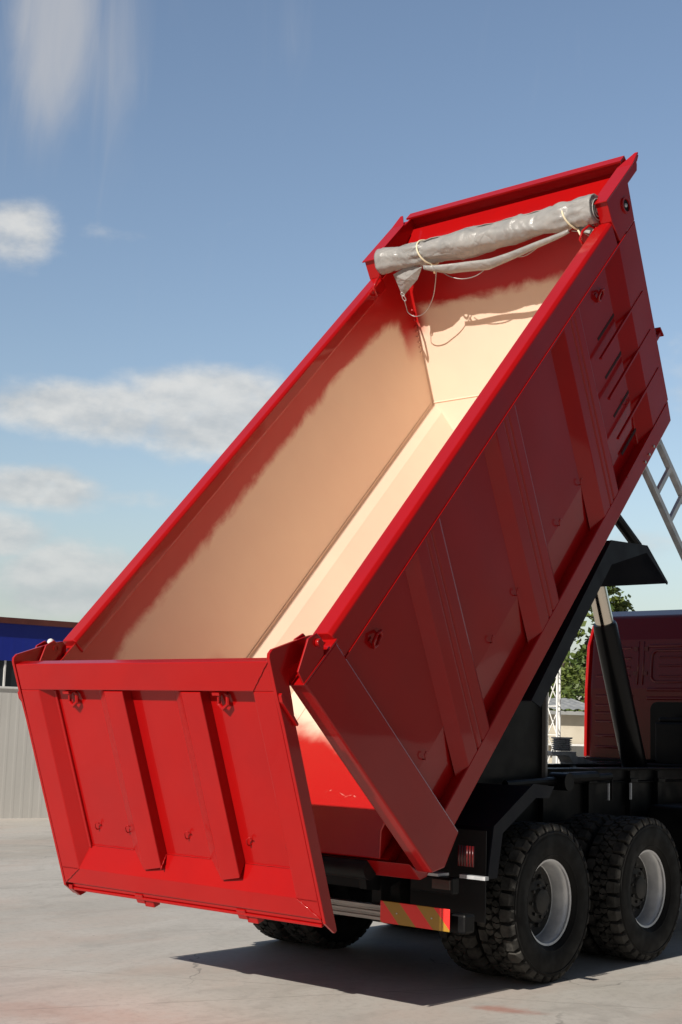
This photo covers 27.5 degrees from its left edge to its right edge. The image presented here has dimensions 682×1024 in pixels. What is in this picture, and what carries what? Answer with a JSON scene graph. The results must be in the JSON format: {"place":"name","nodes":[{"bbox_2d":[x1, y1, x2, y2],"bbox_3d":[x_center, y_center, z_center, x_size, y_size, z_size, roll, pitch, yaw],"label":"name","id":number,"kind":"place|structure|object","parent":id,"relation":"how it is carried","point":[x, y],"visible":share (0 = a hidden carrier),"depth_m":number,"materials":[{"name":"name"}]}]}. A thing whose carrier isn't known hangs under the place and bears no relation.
{"place":"outdoors","nodes":[
{"label":"outdoors","id":0,"kind":"place"},
{"bbox_2d":[0,818,681,1023],"bbox_3d":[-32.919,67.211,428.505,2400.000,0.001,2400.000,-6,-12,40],"label":"ground","id":1,"kind":"structure","parent":0,"point":[68,956],"depth_m":9.67,"materials":[{"name":"concrete"}]},
{"bbox_2d":[0,617,77,818],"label":"industrial hall","id":2,"kind":"structure","parent":1,"relation":"on","point":[21,794],"depth_m":24.11,"materials":[{"name":"white paint"}]},
{"bbox_2d":[0,661,17,688],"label":"window frame","id":3,"kind":"structure","parent":2,"relation":"in","point":[4,673],"depth_m":24.09,"materials":[{"name":"white paint"}]},
{"bbox_2d":[0,660,17,686],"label":"window glass","id":4,"kind":"structure","parent":2,"relation":"in","point":[10,680],"depth_m":24.16,"materials":[{"name":"grey glass"}]},
{"bbox_2d":[12,152,681,982],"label":"dump truck","id":5,"kind":"object","parent":1,"relation":"on","point":[292,676],"visible":1,"depth_m":10.02,"materials":[{"name":"red paint"}]},
{"bbox_2d":[374,193,599,316],"bbox_3d":[1.270,-2.171,11.938,2.235,0.592,0.454,-6,-12,40],"label":"rolled tarpaulin","id":6,"kind":"object","parent":5,"relation":"attached to","point":[578,214],"visible":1,"depth_m":11.83,"materials":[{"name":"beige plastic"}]},
{"bbox_2d":[548,668,560,762],"bbox_3d":[4.229,2.096,27.702,0.262,8.011,0.295,-2,-9,20],"label":"lattice mast","id":7,"kind":"object","parent":1,"relation":"on","point":[558,715],"visible":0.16,"depth_m":27.41,"materials":[{"name":"grey metal"}]},
{"bbox_2d":[549,658,585,714],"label":"bushy tree","id":8,"kind":"object","parent":1,"relation":"on","point":[569,691],"visible":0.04,"depth_m":40.34,"materials":[{"name":"green plant"}]},
{"bbox_2d":[548,698,587,762],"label":"site shed","id":9,"kind":"structure","parent":1,"relation":"on","point":[572,723],"depth_m":30.27,"materials":[{"name":"beige"}]},
{"bbox_2d":[552,745,587,762],"bbox_3d":[4.951,5.671,30.089,0.780,1.300,0.028,2,-9,-3],"label":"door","id":10,"kind":"structure","parent":9,"relation":"in","point":[579,750],"depth_m":30.16,"materials":[{"name":"grey"}]},
{"bbox_2d":[550,586,634,710],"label":"leafy tree","id":11,"kind":"object","parent":1,"relation":"on","point":[618,603],"visible":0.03,"depth_m":45.34,"materials":[{"name":"green plant"}]},
{"bbox_2d":[0,0,681,699],"label":"sky","id":12,"kind":"structure","parent":0,"point":[193,193],"materials":[{"name":"blue"}]}
]}

